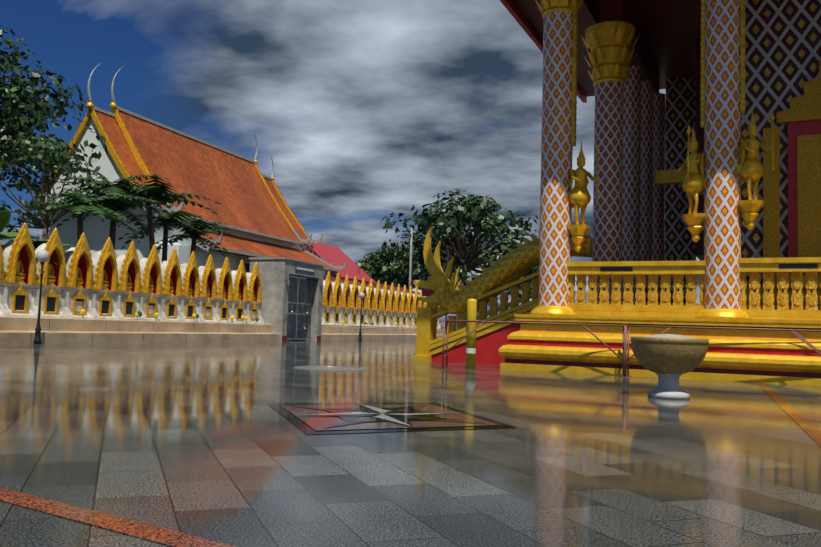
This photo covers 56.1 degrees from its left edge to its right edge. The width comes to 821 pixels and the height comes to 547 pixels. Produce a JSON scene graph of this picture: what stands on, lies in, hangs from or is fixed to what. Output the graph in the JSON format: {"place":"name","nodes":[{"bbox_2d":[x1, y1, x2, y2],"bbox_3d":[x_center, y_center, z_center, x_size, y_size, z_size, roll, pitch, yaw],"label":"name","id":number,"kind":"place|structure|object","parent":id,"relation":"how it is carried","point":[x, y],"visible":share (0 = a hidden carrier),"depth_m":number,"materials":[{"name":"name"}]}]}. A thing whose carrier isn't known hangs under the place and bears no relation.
{"place":"outdoors","nodes":[
{"label":"outdoors","id":0,"kind":"place"},
{"bbox_2d":[0,0,699,329],"label":"sky","id":1,"kind":"structure","parent":0,"point":[364,112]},
{"bbox_2d":[0,330,820,546],"bbox_3d":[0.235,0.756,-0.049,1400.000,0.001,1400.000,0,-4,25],"label":"ground","id":2,"kind":"structure","parent":0,"point":[204,440],"depth_m":4.56,"materials":[{"name":"grey tile"}]},
{"bbox_2d":[0,211,74,262],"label":"banana plants","id":3,"kind":"object","parent":2,"relation":"on","point":[5,218],"visible":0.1,"depth_m":22.98,"materials":[{"name":"green plant"}]},
{"bbox_2d":[33,250,49,343],"bbox_3d":[-10.231,0.638,21.273,0.338,2.607,0.330,0,-4,20],"label":"lamp post","id":4,"kind":"object","parent":2,"relation":"on","point":[42,256],"visible":1,"depth_m":21.22,"materials":[{"name":"black metal"}]},
{"bbox_2d":[0,129,100,239],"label":"tree","id":5,"kind":"object","parent":2,"relation":"on","point":[30,153],"visible":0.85,"depth_m":27.94,"materials":[{"name":"green plant"}]},
{"bbox_2d":[0,25,107,194],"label":"tree","id":6,"kind":"object","parent":2,"relation":"on","point":[16,101],"visible":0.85,"depth_m":34.39,"materials":[{"name":"green plant"}]},
{"bbox_2d":[0,487,235,546],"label":"floor border strip","id":7,"kind":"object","parent":2,"relation":"on","point":[140,530],"depth_m":2.84,"materials":[{"name":"orange stone"}]},
{"bbox_2d":[14,168,236,262],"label":"palm trees","id":8,"kind":"object","parent":2,"relation":"on","point":[113,201],"visible":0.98,"depth_m":30.12,"materials":[{"name":"green plant"}]},
{"bbox_2d":[0,316,280,343],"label":"plinth wall","id":9,"kind":"structure","parent":2,"relation":"on","point":[17,330],"depth_m":25.01,"materials":[{"name":"stone"}]},
{"bbox_2d":[0,241,6,315],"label":"niche wall","id":10,"kind":"structure","parent":9,"relation":"on","point":[3,312],"depth_m":21.49,"materials":[{"name":"gold paint"}]},
{"bbox_2d":[2,223,37,316],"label":"niche wall","id":11,"kind":"structure","parent":9,"relation":"on","point":[20,294],"depth_m":22.18,"materials":[{"name":"gold metal"}]},
{"bbox_2d":[34,228,68,317],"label":"niche wall","id":12,"kind":"structure","parent":9,"relation":"on","point":[53,295],"depth_m":23.30,"materials":[{"name":"gold metal"}]},
{"bbox_2d":[64,233,95,318],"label":"niche wall","id":13,"kind":"structure","parent":9,"relation":"on","point":[79,290],"depth_m":24.30,"materials":[{"name":"gold metal"}]},
{"bbox_2d":[91,237,120,319],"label":"niche wall","id":14,"kind":"structure","parent":9,"relation":"on","point":[105,284],"depth_m":25.38,"materials":[{"name":"gold paint"}]},
{"bbox_2d":[116,241,143,319],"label":"niche wall","id":15,"kind":"structure","parent":9,"relation":"on","point":[129,287],"depth_m":26.42,"materials":[{"name":"gold paint"}]},
{"bbox_2d":[139,245,164,320],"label":"niche wall","id":16,"kind":"structure","parent":9,"relation":"on","point":[151,285],"depth_m":27.49,"materials":[{"name":"gold paint"}]},
{"bbox_2d":[161,248,184,321],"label":"niche wall","id":17,"kind":"structure","parent":9,"relation":"on","point":[171,297],"depth_m":28.57,"materials":[{"name":"gold paint"}]},
{"bbox_2d":[180,251,202,321],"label":"niche wall","id":18,"kind":"structure","parent":9,"relation":"on","point":[191,295],"depth_m":29.62,"materials":[{"name":"gold paint"}]},
{"bbox_2d":[198,254,219,322],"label":"niche wall","id":19,"kind":"structure","parent":9,"relation":"on","point":[208,292],"depth_m":30.70,"materials":[{"name":"gold paint"}]},
{"bbox_2d":[215,257,234,322],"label":"niche wall","id":20,"kind":"structure","parent":9,"relation":"on","point":[224,301],"depth_m":31.76,"materials":[{"name":"gold paint"}]},
{"bbox_2d":[231,260,249,323],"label":"niche wall","id":21,"kind":"structure","parent":9,"relation":"on","point":[240,291],"depth_m":32.81,"materials":[{"name":"gold paint"}]},
{"bbox_2d":[246,262,263,323],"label":"niche wall","id":22,"kind":"structure","parent":9,"relation":"on","point":[254,294],"depth_m":33.89,"materials":[{"name":"gold paint"}]},
{"bbox_2d":[19,65,347,275],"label":"temple building","id":23,"kind":"structure","parent":2,"relation":"on","point":[253,211],"depth_m":41.42,"materials":[{"name":"orange tile"}]},
{"bbox_2d":[249,257,324,340],"bbox_3d":[-5.780,1.276,36.091,1.950,3.700,3.872,0,-4,20],"label":"gate portal","id":24,"kind":"object","parent":2,"relation":"on","point":[292,295],"visible":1,"depth_m":35.41,"materials":[{"name":"concrete"}]},
{"bbox_2d":[294,366,366,370],"bbox_3d":[-1.398,1.655,13.459,1.280,0.011,1.280,0,-4,25],"label":"manhole cover","id":25,"kind":"object","parent":2,"relation":"on","point":[336,368],"visible":1,"depth_m":13.48,"materials":[{"name":"metal"}]},
{"bbox_2d":[244,243,419,327],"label":"background houses","id":26,"kind":"structure","parent":2,"relation":"on","point":[333,255],"depth_m":56.45,"materials":[{"name":"red metal"}]},
{"bbox_2d":[358,292,364,339],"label":"lamp post","id":27,"kind":"object","parent":2,"relation":"on","point":[361,295],"visible":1,"depth_m":41.58,"materials":[{"name":"black metal"}]},
{"bbox_2d":[354,252,395,285],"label":"tree","id":28,"kind":"object","parent":2,"relation":"on","point":[367,261],"visible":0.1,"depth_m":84.78,"materials":[{"name":"green plant"}]},
{"bbox_2d":[321,326,445,340],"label":"plinth wall","id":29,"kind":"structure","parent":2,"relation":"on","point":[333,333],"depth_m":43.80,"materials":[{"name":"stone"}]},
{"bbox_2d":[80,309,414,327],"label":"flower offerings","id":30,"kind":"object","parent":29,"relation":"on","point":[138,314],"visible":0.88,"depth_m":29.42,"materials":[{"name":"green"}]},
{"bbox_2d":[321,296,324,324],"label":"niche wall","id":31,"kind":"structure","parent":29,"relation":"on","point":[322,322],"depth_m":39.87,"materials":[{"name":"white paint"}]},
{"bbox_2d":[323,271,334,324],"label":"niche wall","id":32,"kind":"structure","parent":29,"relation":"on","point":[327,302],"depth_m":40.63,"materials":[{"name":"gold paint"}]},
{"bbox_2d":[332,273,343,325],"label":"niche wall","id":33,"kind":"structure","parent":29,"relation":"on","point":[337,302],"depth_m":41.70,"materials":[{"name":"gold paint"}]},
{"bbox_2d":[341,274,352,325],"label":"niche wall","id":34,"kind":"structure","parent":29,"relation":"on","point":[346,300],"depth_m":42.76,"materials":[{"name":"gold paint"}]},
{"bbox_2d":[350,276,359,325],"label":"niche wall","id":35,"kind":"structure","parent":29,"relation":"on","point":[354,311],"depth_m":43.82,"materials":[{"name":"gold paint"}]},
{"bbox_2d":[358,277,368,325],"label":"niche wall","id":36,"kind":"structure","parent":29,"relation":"on","point":[362,288],"depth_m":44.93,"materials":[{"name":"gold paint"}]},
{"bbox_2d":[366,279,375,326],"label":"niche wall","id":37,"kind":"structure","parent":29,"relation":"on","point":[370,303],"depth_m":45.97,"materials":[{"name":"gold paint"}]},
{"bbox_2d":[374,280,383,326],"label":"niche wall","id":38,"kind":"structure","parent":29,"relation":"on","point":[378,307],"depth_m":46.99,"materials":[{"name":"gold paint"}]},
{"bbox_2d":[381,281,389,326],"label":"niche wall","id":39,"kind":"structure","parent":29,"relation":"on","point":[385,305],"depth_m":48.06,"materials":[{"name":"gold paint"}]},
{"bbox_2d":[388,282,394,326],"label":"niche wall","id":40,"kind":"structure","parent":29,"relation":"on","point":[391,312],"depth_m":49.13,"materials":[{"name":"gold paint"}]},
{"bbox_2d":[394,284,402,326],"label":"niche wall","id":41,"kind":"structure","parent":29,"relation":"on","point":[398,305],"depth_m":50.17,"materials":[{"name":"gold paint"}]},
{"bbox_2d":[401,285,408,327],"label":"niche wall","id":42,"kind":"structure","parent":29,"relation":"on","point":[404,312],"depth_m":51.31,"materials":[{"name":"gold paint"}]},
{"bbox_2d":[407,286,414,327],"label":"niche wall","id":43,"kind":"structure","parent":29,"relation":"on","point":[410,309],"depth_m":52.32,"materials":[{"name":"gold paint"}]},
{"bbox_2d":[413,287,418,327],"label":"niche wall","id":44,"kind":"structure","parent":29,"relation":"on","point":[416,300],"depth_m":53.27,"materials":[{"name":"gold paint"}]},
{"bbox_2d":[360,246,415,289],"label":"tree","id":45,"kind":"object","parent":2,"relation":"on","point":[395,270],"visible":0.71,"depth_m":80.38,"materials":[{"name":"green plant"}]},
{"bbox_2d":[268,403,517,433],"bbox_3d":[-0.230,1.198,6.529,1.698,0.012,2.137,3,-4,-18],"label":"floor medallion","id":46,"kind":"object","parent":2,"relation":"on","point":[328,418],"visible":1,"depth_m":6.28,"materials":[{"name":"black stone"}]},
{"bbox_2d":[407,228,450,334],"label":"utility poles","id":47,"kind":"object","parent":2,"relation":"on","point":[410,262],"visible":0.5,"depth_m":59.65,"materials":[{"name":"concrete"}]},
{"bbox_2d":[398,249,461,287],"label":"tree","id":48,"kind":"object","parent":2,"relation":"on","point":[427,271],"visible":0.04,"depth_m":84.70,"materials":[{"name":"green plant"}]},
{"bbox_2d":[381,188,538,289],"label":"round tree","id":49,"kind":"object","parent":2,"relation":"on","point":[449,229],"visible":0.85,"depth_m":78.32,"materials":[{"name":"green plant"}]},
{"bbox_2d":[465,299,476,368],"bbox_3d":[1.173,1.163,14.858,0.194,1.352,0.194,0,-4,25],"label":"yellow bollard","id":50,"kind":"object","parent":2,"relation":"on","point":[471,337],"visible":0.98,"depth_m":14.78,"materials":[{"name":"metal"}]},
{"bbox_2d":[413,227,592,364],"bbox_3d":[2.139,0.500,18.662,4.964,3.270,2.990,0,-4,25],"label":"staircase railing","id":51,"kind":"object","parent":2,"relation":"on","point":[489,285],"visible":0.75,"depth_m":17.43,"materials":[{"name":"gold paint"}]},
{"bbox_2d":[504,268,575,297],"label":"tree","id":52,"kind":"object","parent":2,"relation":"on","point":[535,270],"visible":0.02,"depth_m":93.95,"materials":[{"name":"green plant"}]},
{"bbox_2d":[440,320,820,377],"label":"metal railing","id":53,"kind":"object","parent":2,"relation":"on","point":[625,358],"visible":0.96,"depth_m":13.68,"materials":[{"name":"metal"}]},
{"bbox_2d":[498,314,820,385],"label":"temple base","id":54,"kind":"object","parent":2,"relation":"on","point":[772,357],"visible":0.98,"depth_m":13.94,"materials":[{"name":"gold metal"}]},
{"bbox_2d":[530,0,774,318],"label":"columns","id":55,"kind":"structure","parent":54,"relation":"on","point":[628,192],"depth_m":15.55,"materials":[{"name":"tile"}]},
{"bbox_2d":[567,257,820,319],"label":"balustrade","id":56,"kind":"object","parent":54,"relation":"on","point":[795,267],"visible":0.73,"depth_m":14.54,"materials":[{"name":"gold metal"}]},
{"bbox_2d":[500,0,820,309],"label":"temple wall","id":57,"kind":"structure","parent":2,"relation":"on","point":[783,60],"depth_m":15.82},
{"bbox_2d":[630,334,708,398],"bbox_3d":[3.170,1.130,9.445,0.916,0.775,0.916,0,-4,25],"label":"incense urn","id":58,"kind":"object","parent":2,"relation":"on","point":[669,360],"visible":1,"depth_m":9.18,"materials":[{"name":"beige stone"}]},
{"bbox_2d":[756,382,820,446],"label":"floor stripe","id":59,"kind":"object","parent":2,"relation":"on","point":[811,430],"depth_m":7.53,"materials":[{"name":"orange stone"}]},
{"bbox_3d":[-5.861,1.205,37.955,0.200,0.740,43.638,0,-4,20],"label":"wall parapet","id":60,"kind":"object","parent":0,"visible":0},
{"bbox_2d":[418,290,424,306],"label":"niche wall","id":61,"kind":"structure","parent":60,"relation":"attached to","point":[421,304],"depth_m":54.33,"materials":[{"name":"gold paint"}]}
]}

